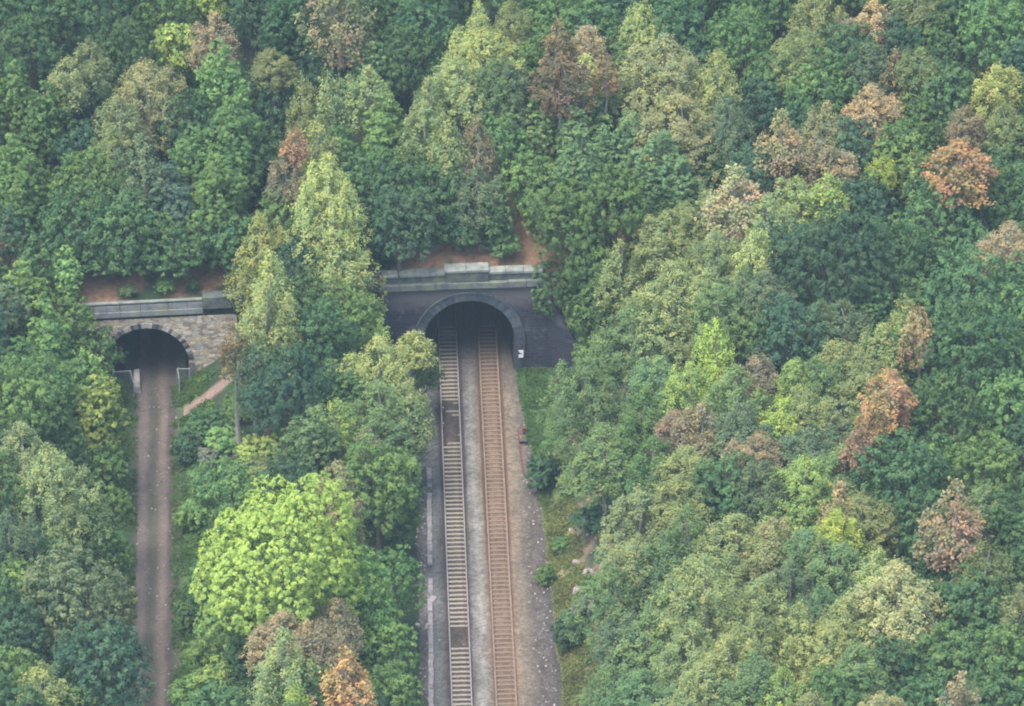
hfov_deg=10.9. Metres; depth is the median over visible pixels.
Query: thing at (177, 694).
shrub
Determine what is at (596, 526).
shrub
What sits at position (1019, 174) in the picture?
broadleaf tree
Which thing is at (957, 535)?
dying birch
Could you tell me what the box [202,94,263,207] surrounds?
ash tree
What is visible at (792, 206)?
birch tree
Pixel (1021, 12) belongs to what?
broadleaf tree
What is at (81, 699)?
ash tree
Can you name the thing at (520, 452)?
spare rail
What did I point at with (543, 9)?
broadleaf tree
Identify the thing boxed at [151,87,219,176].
broadleaf tree
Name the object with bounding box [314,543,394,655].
broadleaf tree
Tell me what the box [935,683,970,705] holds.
ash tree
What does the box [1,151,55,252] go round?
ash tree
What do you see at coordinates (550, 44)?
dying birch
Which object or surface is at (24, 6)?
broadleaf tree
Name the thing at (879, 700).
birch tree
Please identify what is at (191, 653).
shrub
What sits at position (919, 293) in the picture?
ash tree
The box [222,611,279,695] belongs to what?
ash tree
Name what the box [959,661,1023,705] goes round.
broadleaf tree
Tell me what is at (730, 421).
birch tree
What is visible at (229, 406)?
shrub
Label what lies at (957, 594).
broadleaf tree
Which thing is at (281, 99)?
broadleaf tree
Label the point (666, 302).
birch tree
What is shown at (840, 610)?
birch tree
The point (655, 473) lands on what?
birch tree
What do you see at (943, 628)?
ash tree
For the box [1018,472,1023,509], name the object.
ash tree
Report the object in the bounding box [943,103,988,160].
birch tree
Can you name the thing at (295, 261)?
broadleaf tree
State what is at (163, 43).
broadleaf tree
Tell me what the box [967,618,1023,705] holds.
broadleaf tree
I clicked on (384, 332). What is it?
birch tree
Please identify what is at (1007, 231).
birch tree
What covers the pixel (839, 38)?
broadleaf tree
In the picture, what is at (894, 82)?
birch tree
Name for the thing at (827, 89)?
broadleaf tree
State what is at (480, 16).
birch tree
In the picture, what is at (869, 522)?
birch tree
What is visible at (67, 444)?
ash tree
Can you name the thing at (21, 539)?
birch tree
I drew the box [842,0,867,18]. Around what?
broadleaf tree
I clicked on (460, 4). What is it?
broadleaf tree
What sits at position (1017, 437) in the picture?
broadleaf tree
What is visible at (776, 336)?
broadleaf tree
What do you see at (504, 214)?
broadleaf tree
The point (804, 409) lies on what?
birch tree
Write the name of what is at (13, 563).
broadleaf tree
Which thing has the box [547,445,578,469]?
shrub
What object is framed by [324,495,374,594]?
birch tree
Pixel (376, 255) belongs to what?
broadleaf tree
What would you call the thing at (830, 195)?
birch tree
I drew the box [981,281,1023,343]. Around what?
broadleaf tree
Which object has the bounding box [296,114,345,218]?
birch tree
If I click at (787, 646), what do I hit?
birch tree
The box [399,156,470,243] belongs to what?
broadleaf tree
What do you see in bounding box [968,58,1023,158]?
birch tree
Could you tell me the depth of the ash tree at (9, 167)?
450.57 m
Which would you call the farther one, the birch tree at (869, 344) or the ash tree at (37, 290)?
the ash tree at (37, 290)
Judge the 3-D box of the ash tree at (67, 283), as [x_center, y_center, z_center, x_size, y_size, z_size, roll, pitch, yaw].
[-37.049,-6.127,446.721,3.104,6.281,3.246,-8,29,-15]
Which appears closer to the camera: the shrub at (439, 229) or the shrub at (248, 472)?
the shrub at (248, 472)
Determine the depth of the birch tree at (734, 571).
401.85 m
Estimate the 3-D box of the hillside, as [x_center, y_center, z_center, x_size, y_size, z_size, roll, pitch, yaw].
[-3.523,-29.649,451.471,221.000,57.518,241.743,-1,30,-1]
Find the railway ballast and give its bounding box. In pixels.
[413,300,560,705]
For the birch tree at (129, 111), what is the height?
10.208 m
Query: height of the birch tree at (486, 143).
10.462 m
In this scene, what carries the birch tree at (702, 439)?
on the hillside
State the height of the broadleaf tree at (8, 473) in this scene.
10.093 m
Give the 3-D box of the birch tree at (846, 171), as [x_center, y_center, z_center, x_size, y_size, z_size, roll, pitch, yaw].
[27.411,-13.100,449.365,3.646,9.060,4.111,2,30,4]
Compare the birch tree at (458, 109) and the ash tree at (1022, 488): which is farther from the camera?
the birch tree at (458, 109)
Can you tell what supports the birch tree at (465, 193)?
on the hillside
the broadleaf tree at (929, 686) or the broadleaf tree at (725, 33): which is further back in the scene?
the broadleaf tree at (725, 33)
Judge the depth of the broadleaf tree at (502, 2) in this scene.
466.61 m
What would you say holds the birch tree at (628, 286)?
on the hillside
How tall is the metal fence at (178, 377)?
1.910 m
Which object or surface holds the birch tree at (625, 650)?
on the hillside
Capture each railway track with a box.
[437,303,472,705]
[476,301,516,705]
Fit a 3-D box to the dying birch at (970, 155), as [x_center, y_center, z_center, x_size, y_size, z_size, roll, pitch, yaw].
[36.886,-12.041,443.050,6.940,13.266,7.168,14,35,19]
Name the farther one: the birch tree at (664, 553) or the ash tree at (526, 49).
the ash tree at (526, 49)
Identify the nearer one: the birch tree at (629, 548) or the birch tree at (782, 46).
the birch tree at (629, 548)
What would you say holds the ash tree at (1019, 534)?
on the hillside
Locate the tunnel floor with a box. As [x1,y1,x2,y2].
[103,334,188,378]
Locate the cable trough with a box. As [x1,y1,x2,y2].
[427,467,433,705]
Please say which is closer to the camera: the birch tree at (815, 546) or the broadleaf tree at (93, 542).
the birch tree at (815, 546)
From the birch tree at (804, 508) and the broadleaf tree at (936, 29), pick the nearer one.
the birch tree at (804, 508)
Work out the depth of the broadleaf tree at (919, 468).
407.29 m
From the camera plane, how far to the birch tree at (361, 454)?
424.42 m
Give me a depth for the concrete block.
451.18 m
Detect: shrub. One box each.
[59,251,91,276]
[94,240,141,275]
[118,283,139,297]
[130,238,172,266]
[152,277,175,293]
[167,667,217,705]
[169,434,199,463]
[170,599,200,635]
[172,499,206,532]
[175,425,209,445]
[179,636,223,675]
[183,407,225,434]
[183,464,217,488]
[185,278,199,289]
[190,623,248,659]
[193,654,244,702]
[197,446,222,466]
[202,423,245,455]
[214,677,268,704]
[215,460,251,488]
[219,396,260,423]
[229,470,264,500]
[236,433,276,461]
[243,454,283,479]
[340,242,375,268]
[366,236,406,260]
[386,227,436,254]
[412,205,446,233]
[483,229,523,258]
[524,452,561,490]
[532,564,557,587]
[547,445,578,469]
[550,608,583,651]
[551,536,570,553]
[555,470,582,494]
[569,498,617,532]
[570,594,603,618]
[571,330,613,369]
[584,572,607,593]
[593,546,627,568]
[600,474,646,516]
[613,520,645,539]
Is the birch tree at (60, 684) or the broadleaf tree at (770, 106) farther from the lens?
the broadleaf tree at (770, 106)
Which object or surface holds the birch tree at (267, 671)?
on the hillside
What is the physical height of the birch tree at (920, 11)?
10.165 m
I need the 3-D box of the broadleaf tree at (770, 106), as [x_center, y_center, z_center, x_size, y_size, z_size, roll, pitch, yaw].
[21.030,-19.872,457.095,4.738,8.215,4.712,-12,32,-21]
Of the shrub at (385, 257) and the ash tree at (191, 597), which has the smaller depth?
the ash tree at (191, 597)
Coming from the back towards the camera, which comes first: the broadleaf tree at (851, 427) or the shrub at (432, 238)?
the shrub at (432, 238)
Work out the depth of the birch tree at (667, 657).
391.64 m
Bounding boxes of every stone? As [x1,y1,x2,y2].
[429,595,437,601]
[572,559,579,564]
[572,586,582,594]
[582,568,592,575]
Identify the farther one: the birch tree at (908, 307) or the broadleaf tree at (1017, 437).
the birch tree at (908, 307)
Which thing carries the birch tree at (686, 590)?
on the hillside
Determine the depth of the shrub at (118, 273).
449.34 m
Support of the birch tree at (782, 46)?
on the hillside
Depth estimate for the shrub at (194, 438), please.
440.37 m
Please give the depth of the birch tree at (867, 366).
419.29 m
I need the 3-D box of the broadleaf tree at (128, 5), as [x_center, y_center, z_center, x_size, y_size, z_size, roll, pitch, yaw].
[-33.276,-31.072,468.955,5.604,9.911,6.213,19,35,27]
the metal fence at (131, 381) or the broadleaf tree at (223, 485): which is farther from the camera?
the metal fence at (131, 381)
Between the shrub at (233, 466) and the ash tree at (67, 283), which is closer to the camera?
the shrub at (233, 466)
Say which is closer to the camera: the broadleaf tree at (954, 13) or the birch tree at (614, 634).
the birch tree at (614, 634)
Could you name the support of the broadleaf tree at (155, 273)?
on the hillside
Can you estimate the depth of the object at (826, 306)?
427.04 m
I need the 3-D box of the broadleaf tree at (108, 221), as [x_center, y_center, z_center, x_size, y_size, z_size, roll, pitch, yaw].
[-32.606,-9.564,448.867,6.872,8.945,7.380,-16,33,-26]
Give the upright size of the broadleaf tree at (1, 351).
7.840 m
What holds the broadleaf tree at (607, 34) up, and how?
on the hillside
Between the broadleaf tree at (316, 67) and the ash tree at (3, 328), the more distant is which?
the broadleaf tree at (316, 67)
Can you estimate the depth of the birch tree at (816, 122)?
450.56 m
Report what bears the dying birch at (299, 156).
on the hillside
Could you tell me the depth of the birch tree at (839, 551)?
397.73 m
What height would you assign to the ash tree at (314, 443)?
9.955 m
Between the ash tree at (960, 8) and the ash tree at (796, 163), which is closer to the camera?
the ash tree at (796, 163)
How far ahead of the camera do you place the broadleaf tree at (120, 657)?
397.24 m
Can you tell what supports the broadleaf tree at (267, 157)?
on the hillside
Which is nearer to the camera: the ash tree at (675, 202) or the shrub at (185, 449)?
the shrub at (185, 449)
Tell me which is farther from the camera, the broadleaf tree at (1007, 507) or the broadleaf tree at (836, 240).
the broadleaf tree at (836, 240)
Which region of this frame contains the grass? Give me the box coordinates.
[96,365,599,705]
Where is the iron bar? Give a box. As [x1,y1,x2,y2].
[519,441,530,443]
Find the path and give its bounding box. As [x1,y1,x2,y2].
[121,328,185,705]
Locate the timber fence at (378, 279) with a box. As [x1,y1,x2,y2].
[365,271,381,301]
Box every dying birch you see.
[217,322,256,449]
[277,124,310,234]
[293,0,376,108]
[306,458,363,545]
[309,643,380,705]
[527,52,599,177]
[538,15,575,134]
[590,53,619,124]
[693,163,775,285]
[753,108,809,218]
[835,421,873,556]
[850,402,887,520]
[857,366,918,505]
[895,305,938,428]
[912,476,993,587]
[920,136,1000,271]
[934,668,981,705]
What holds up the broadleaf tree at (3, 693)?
on the hillside
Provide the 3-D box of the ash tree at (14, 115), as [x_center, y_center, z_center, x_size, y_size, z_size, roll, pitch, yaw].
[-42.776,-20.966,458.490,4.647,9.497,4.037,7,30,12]
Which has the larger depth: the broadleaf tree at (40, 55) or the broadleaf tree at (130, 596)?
the broadleaf tree at (40, 55)
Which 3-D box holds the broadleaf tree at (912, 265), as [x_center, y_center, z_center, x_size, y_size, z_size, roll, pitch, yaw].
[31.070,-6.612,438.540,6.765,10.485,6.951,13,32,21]
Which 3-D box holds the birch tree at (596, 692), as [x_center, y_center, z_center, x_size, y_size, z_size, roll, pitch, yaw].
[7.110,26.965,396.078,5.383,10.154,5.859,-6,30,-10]
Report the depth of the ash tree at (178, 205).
448.89 m
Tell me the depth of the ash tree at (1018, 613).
397.14 m
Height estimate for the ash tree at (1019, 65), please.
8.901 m
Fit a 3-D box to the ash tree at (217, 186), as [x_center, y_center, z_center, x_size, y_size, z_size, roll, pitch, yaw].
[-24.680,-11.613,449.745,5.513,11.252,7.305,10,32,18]
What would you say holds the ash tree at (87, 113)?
on the hillside
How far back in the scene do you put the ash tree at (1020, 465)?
410.96 m
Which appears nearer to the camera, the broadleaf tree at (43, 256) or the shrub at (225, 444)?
the shrub at (225, 444)
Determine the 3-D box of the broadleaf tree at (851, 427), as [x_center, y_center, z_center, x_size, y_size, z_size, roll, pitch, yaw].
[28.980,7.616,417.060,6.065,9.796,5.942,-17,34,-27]
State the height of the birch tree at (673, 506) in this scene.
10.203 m
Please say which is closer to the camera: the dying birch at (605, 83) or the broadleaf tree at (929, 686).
the broadleaf tree at (929, 686)
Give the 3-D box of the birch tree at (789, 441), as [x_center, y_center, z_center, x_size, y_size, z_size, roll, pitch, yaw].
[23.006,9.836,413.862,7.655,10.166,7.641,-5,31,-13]
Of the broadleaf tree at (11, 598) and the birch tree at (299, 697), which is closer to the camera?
the birch tree at (299, 697)
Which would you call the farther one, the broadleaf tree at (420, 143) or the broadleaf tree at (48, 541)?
the broadleaf tree at (420, 143)
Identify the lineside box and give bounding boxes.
[522,427,526,434]
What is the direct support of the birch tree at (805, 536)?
on the hillside
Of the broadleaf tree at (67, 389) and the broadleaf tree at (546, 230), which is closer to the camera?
the broadleaf tree at (67, 389)
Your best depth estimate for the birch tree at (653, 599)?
397.78 m
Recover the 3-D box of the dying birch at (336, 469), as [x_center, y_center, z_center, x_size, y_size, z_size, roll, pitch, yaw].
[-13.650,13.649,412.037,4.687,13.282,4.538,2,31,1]
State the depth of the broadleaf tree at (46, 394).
424.47 m
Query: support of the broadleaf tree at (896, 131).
on the hillside
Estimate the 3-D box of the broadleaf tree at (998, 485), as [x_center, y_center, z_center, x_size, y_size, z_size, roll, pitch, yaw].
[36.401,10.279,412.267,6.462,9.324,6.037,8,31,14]
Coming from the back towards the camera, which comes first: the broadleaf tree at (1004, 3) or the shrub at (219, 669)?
the broadleaf tree at (1004, 3)
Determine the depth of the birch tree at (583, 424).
429.92 m
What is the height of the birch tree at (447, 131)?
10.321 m
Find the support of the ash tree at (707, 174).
on the hillside
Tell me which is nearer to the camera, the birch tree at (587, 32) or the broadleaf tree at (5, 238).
the broadleaf tree at (5, 238)
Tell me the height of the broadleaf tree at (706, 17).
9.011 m
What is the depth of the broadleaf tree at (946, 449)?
412.11 m
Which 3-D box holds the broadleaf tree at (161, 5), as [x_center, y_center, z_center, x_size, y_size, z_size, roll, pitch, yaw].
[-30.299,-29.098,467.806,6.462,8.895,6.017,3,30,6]
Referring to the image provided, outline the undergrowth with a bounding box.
[0,0,1023,705]
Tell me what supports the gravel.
on the hillside
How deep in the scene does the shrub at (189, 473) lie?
433.88 m
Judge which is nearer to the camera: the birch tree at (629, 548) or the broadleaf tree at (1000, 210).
the birch tree at (629, 548)
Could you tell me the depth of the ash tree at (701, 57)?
460.35 m
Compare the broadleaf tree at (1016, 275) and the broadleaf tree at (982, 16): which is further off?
the broadleaf tree at (982, 16)
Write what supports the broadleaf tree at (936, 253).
on the hillside
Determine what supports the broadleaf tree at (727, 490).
on the hillside
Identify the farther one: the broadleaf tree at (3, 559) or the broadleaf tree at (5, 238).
the broadleaf tree at (5, 238)
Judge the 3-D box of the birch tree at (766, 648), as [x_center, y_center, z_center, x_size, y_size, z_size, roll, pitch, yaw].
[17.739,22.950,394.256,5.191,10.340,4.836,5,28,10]
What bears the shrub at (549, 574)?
on the hillside
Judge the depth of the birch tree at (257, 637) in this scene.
395.13 m
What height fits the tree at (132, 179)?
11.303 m
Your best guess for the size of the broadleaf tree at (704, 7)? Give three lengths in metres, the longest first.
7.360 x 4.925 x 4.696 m
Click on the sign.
(520, 353)
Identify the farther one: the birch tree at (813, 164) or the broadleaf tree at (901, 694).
the birch tree at (813, 164)
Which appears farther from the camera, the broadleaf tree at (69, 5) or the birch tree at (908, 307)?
the broadleaf tree at (69, 5)
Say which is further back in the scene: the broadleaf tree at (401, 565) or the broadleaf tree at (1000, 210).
the broadleaf tree at (1000, 210)
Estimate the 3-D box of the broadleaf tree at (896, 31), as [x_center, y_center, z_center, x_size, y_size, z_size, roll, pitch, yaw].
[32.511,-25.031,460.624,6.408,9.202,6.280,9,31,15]
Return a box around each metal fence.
[112,370,134,397]
[177,368,189,392]
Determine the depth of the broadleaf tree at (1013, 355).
421.94 m
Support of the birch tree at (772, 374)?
on the hillside
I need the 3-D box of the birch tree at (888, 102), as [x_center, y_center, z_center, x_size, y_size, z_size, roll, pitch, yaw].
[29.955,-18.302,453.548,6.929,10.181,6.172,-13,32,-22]
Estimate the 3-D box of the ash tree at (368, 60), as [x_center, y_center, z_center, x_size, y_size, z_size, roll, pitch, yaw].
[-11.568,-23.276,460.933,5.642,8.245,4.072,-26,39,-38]
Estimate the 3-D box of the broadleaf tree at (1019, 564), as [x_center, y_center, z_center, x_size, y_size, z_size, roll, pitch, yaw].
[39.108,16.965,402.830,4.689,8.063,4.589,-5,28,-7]
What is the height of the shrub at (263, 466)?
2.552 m
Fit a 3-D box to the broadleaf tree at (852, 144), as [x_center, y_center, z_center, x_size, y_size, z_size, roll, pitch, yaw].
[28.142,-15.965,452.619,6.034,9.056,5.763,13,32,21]
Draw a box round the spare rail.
[517,429,523,474]
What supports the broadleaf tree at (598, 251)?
on the hillside
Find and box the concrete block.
[133,369,140,392]
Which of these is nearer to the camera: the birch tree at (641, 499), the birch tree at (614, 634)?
the birch tree at (614, 634)
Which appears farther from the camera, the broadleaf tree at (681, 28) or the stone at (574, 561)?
the broadleaf tree at (681, 28)
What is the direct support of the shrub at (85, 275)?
on the hillside
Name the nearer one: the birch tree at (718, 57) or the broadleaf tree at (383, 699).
the broadleaf tree at (383, 699)
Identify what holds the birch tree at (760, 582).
on the hillside
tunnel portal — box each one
[70,289,246,375]
[374,262,575,371]
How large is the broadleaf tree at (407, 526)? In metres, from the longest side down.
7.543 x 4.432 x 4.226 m
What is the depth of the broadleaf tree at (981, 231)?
439.85 m
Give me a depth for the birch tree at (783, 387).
420.41 m
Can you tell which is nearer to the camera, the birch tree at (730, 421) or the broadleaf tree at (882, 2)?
the birch tree at (730, 421)
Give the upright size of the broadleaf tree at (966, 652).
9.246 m
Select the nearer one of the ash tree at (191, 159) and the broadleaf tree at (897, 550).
the broadleaf tree at (897, 550)
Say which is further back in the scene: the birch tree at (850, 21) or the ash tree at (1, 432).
the birch tree at (850, 21)
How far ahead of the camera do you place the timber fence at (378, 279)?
449.07 m
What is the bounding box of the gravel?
[131,377,648,705]
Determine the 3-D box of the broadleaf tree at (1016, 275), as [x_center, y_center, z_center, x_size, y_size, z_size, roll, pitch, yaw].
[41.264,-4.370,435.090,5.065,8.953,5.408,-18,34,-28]
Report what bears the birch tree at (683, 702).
on the hillside
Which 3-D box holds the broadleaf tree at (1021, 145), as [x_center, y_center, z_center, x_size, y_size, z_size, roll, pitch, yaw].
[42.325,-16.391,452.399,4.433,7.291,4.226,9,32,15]
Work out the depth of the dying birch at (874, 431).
410.33 m
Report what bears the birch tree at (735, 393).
on the hillside
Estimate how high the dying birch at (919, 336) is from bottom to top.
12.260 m
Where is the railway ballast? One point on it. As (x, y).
(526, 619)
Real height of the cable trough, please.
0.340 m
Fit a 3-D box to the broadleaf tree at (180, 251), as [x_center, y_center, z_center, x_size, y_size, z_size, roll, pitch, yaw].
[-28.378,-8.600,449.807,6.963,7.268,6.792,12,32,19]
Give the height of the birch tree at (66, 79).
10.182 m
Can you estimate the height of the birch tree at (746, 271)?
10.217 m
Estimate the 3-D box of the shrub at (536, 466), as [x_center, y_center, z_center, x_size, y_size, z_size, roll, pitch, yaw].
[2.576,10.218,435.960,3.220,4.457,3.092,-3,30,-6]
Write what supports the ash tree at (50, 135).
on the hillside
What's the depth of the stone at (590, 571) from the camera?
422.28 m
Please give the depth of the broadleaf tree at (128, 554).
418.35 m
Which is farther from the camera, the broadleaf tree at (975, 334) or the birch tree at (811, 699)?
the broadleaf tree at (975, 334)
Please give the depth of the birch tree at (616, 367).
434.19 m
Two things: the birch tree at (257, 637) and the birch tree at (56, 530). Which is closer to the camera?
the birch tree at (257, 637)
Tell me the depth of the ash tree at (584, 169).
448.94 m
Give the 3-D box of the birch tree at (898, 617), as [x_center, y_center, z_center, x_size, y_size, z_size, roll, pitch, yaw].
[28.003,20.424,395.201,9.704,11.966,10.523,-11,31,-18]
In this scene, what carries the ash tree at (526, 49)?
on the hillside
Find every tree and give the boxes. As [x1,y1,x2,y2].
[0,0,49,77]
[0,11,63,106]
[0,58,33,152]
[0,59,18,111]
[0,119,4,159]
[0,132,35,221]
[0,202,39,274]
[0,257,60,340]
[0,264,10,302]
[0,277,31,347]
[0,305,10,363]
[0,335,49,408]
[0,339,11,374]
[0,354,67,464]
[0,372,13,418]
[0,420,11,489]
[0,420,68,532]
[0,448,26,514]
[0,502,50,599]
[0,504,17,544]
[0,527,22,592]
[0,548,42,636]
[0,576,23,639]
[0,600,49,687]
[0,626,20,685]
[0,644,43,705]
[0,672,20,705]
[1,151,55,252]
[1,441,116,580]
[4,683,48,705]
[7,523,76,620]
[10,346,90,436]
[12,0,91,70]
[12,541,129,676]
[13,659,78,705]
[14,232,61,282]
[20,79,80,177]
[25,297,75,385]
[35,409,90,488]
[36,180,115,266]
[42,145,129,248]
[42,616,154,705]
[43,53,92,136]
[47,294,99,352]
[47,687,98,705]
[48,245,83,309]
[50,508,120,592]
[53,0,135,70]
[54,119,104,180]
[58,74,103,147]
[60,344,109,401]
[69,324,128,388]
[70,232,135,279]
[71,38,118,138]
[74,373,130,477]
[78,126,142,227]
[78,186,166,278]
[78,441,128,506]
[86,16,162,114]
[87,570,138,642]
[91,97,149,160]
[91,483,135,547]
[98,56,193,165]
[102,538,136,600]
[106,129,182,238]
[112,0,154,34]
[123,235,182,279]
[129,0,199,55]
[130,211,213,283]
[143,158,196,258]
[148,23,201,95]
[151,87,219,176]
[167,126,217,208]
[176,0,230,48]
[181,677,253,705]
[184,11,243,109]
[184,150,250,268]
[185,547,231,617]
[186,453,262,557]
[187,198,261,278]
[187,470,364,651]
[192,594,256,656]
[194,38,253,156]
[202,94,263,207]
[204,0,255,34]
[217,0,282,65]
[220,210,293,317]
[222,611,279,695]
[229,278,304,399]
[230,339,275,441]
[233,118,284,195]
[236,609,322,702]
[236,693,277,705]
[237,343,334,448]
[240,60,300,128]
[242,625,323,705]
[245,0,293,15]
[247,248,300,364]
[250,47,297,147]
[254,176,322,245]
[256,0,315,75]
[258,453,318,544]
[260,152,317,244]
[267,233,323,299]
[269,660,343,705]
[271,264,334,340]
[272,403,343,490]
[282,295,359,382]
[282,680,311,705]
[283,699,300,705]
[285,70,317,159]
[285,151,376,287]
[294,37,353,106]
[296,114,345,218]
[296,617,354,691]
[304,239,388,336]
[306,358,371,429]
[307,124,360,193]
[308,279,384,368]
[310,393,362,485]
[313,66,354,160]
[313,595,365,680]
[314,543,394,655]
[322,160,375,226]
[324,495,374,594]
[327,333,423,440]
[330,378,429,479]
[337,64,402,143]
[338,431,426,552]
[339,145,400,218]
[343,427,388,521]
[345,0,413,48]
[346,40,401,115]
[348,605,421,686]
[350,207,402,271]
[354,688,395,705]
[357,544,426,636]
[358,144,433,219]
[358,183,438,273]
[358,658,425,705]
[360,91,411,184]
[360,314,395,378]
[370,25,441,117]
[373,487,424,555]
[380,392,437,492]
[381,0,458,81]
[392,98,455,197]
[394,350,445,417]
[395,329,439,399]
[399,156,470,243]
[407,75,449,139]
[410,128,471,201]
[414,0,470,31]
[414,55,493,138]
[423,119,475,204]
[431,206,483,251]
[436,26,541,124]
[442,0,500,101]
[444,188,486,248]
[447,162,518,251]
[455,116,501,206]
[461,0,487,28]
[462,54,523,150]
[468,110,532,190]
[471,0,530,34]
[473,193,514,251]
[479,60,537,161]
[492,0,536,63]
[495,150,564,232]
[514,26,570,121]
[519,176,606,276]
[520,87,577,182]
[524,0,590,48]
[530,255,578,318]
[536,356,640,468]
[541,0,594,27]
[545,122,608,239]
[551,0,628,61]
[555,82,614,171]
[555,422,641,530]
[558,564,649,677]
[559,229,618,311]
[561,22,611,81]
[562,280,623,352]
[566,52,614,136]
[571,660,640,705]
[572,159,655,259]
[579,299,685,410]
[587,0,643,56]
[589,611,658,677]
[590,109,654,201]
[590,235,648,337]
[591,483,683,574]
[594,71,642,133]
[595,534,669,617]
[595,607,691,703]
[599,667,686,705]
[604,37,643,117]
[608,32,708,148]
[610,0,670,97]
[612,257,732,383]
[613,386,674,476]
[621,91,733,192]
[623,432,678,541]
[626,354,690,452]
[627,207,703,312]
[632,528,700,611]
[634,128,705,238]
[635,458,677,542]
[638,0,709,84]
[639,584,700,680]
[641,554,767,680]
[644,618,729,705]
[647,409,696,475]
[649,472,716,557]
[649,694,698,705]
[652,0,709,21]
[652,444,714,548]
[654,174,696,235]
[657,0,711,42]
[657,357,723,466]
[657,501,722,609]
[657,655,752,705]
[667,188,731,276]
[668,401,728,500]
[678,510,796,621]
[681,225,748,304]
[683,145,730,218]
[685,280,760,374]
[686,48,746,150]
[686,92,758,197]
[687,0,713,27]
[687,32,729,95]
[687,447,765,558]
[689,316,737,409]
[691,631,764,705]
[696,363,778,463]
[702,6,775,96]
[703,650,797,705]
[704,399,788,507]
[712,0,760,19]
[716,429,794,528]
[717,195,797,283]
[720,261,762,365]
[724,138,796,235]
[724,571,790,654]
[725,298,788,358]
[726,266,798,377]
[726,606,784,691]
[727,0,793,51]
[727,223,773,299]
[729,350,785,424]
[733,75,786,151]
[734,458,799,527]
[735,515,802,598]
[738,49,794,131]
[745,453,845,562]
[749,291,841,383]
[753,0,803,36]
[753,392,802,465]
[755,557,818,662]
[756,664,811,705]
[763,219,835,311]
[764,599,832,700]
[765,174,830,277]
[766,26,842,103]
[767,355,819,457]
[769,92,823,148]
[770,147,812,212]
[770,422,849,525]
[771,385,844,486]
[772,526,841,591]
[779,45,859,140]
[779,584,852,652]
[780,355,853,461]
[782,0,860,87]
[784,620,861,701]
[784,689,826,705]
[785,201,898,327]
[793,537,886,618]
[794,131,838,221]
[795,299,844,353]
[796,442,885,517]
[796,537,843,614]
[799,100,843,192]
[801,397,858,449]
[801,663,887,705]
[804,171,851,273]
[806,298,874,360]
[809,20,880,116]
[809,337,865,441]
[810,593,881,705]
[814,477,865,551]
[814,507,869,594]
[816,115,884,189]
[819,148,860,192]
[821,488,906,564]
[825,350,909,444]
[827,641,891,705]
[830,17,868,105]
[830,169,899,236]
[833,37,894,118]
[835,82,912,179]
[839,555,954,693]
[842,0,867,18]
[845,392,925,485]
[845,545,892,641]
[847,424,952,557]
[849,211,932,297]
[849,271,901,361]
[849,322,909,384]
[852,0,894,92]
[855,633,925,699]
[858,687,906,705]
[860,9,926,92]
[862,0,910,14]
[862,151,898,232]
[863,511,925,572]
[864,116,932,196]
[866,164,920,226]
[870,684,925,705]
[873,310,940,398]
[876,46,914,119]
[881,0,949,79]
[882,487,962,581]
[886,293,918,357]
[887,90,947,152]
[888,273,943,358]
[892,46,943,140]
[895,177,977,278]
[897,149,934,208]
[897,232,954,290]
[897,373,984,487]
[898,4,954,59]
[898,151,959,227]
[899,670,961,705]
[901,621,970,702]
[904,433,976,524]
[908,577,977,639]
[912,536,979,621]
[914,31,972,107]
[915,56,985,152]
[915,294,1023,415]
[917,625,1009,703]
[921,240,1016,363]
[924,0,971,52]
[934,561,1010,665]
[935,160,1010,242]
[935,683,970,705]
[938,0,976,30]
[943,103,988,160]
[945,216,998,291]
[947,0,1023,99]
[947,427,1023,513]
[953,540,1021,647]
[957,0,1014,37]
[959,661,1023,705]
[961,479,1003,568]
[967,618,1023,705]
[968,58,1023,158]
[968,220,1023,312]
[968,489,1023,579]
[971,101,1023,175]
[971,138,1023,211]
[971,364,1023,458]
[973,177,1023,242]
[976,336,1023,425]
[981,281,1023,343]
[988,121,1023,180]
[989,208,1023,269]
[990,248,1023,319]
[991,582,1023,689]
[996,37,1023,112]
[997,160,1023,222]
[1000,0,1023,50]
[1001,446,1023,520]
[1001,511,1023,562]
[1003,316,1023,379]
[1005,401,1023,454]
[1005,538,1023,589]
[1010,684,1023,705]
[1011,589,1023,625]
[1012,78,1023,125]
[1012,654,1023,691]
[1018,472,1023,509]
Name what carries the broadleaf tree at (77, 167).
on the hillside
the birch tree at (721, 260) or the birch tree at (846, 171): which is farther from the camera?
the birch tree at (846, 171)
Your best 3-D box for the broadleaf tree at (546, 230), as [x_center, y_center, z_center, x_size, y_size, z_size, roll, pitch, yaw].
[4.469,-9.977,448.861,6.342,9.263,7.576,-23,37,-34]
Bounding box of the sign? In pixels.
[519,350,522,357]
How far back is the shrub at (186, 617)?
416.27 m
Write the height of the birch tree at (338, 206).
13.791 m
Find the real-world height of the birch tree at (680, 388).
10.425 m
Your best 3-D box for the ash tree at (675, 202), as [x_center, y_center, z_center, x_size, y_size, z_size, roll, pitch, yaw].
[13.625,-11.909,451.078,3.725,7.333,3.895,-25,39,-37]
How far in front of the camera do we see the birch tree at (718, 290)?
430.06 m
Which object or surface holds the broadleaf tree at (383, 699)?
on the hillside
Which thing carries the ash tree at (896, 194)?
on the hillside
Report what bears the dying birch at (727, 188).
on the hillside
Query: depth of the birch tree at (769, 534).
401.91 m
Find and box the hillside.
[0,0,1023,705]
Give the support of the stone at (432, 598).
on the railway ballast
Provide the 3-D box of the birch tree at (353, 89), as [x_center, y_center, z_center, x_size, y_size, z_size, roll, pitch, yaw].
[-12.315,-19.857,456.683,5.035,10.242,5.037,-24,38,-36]
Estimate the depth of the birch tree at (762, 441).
411.80 m

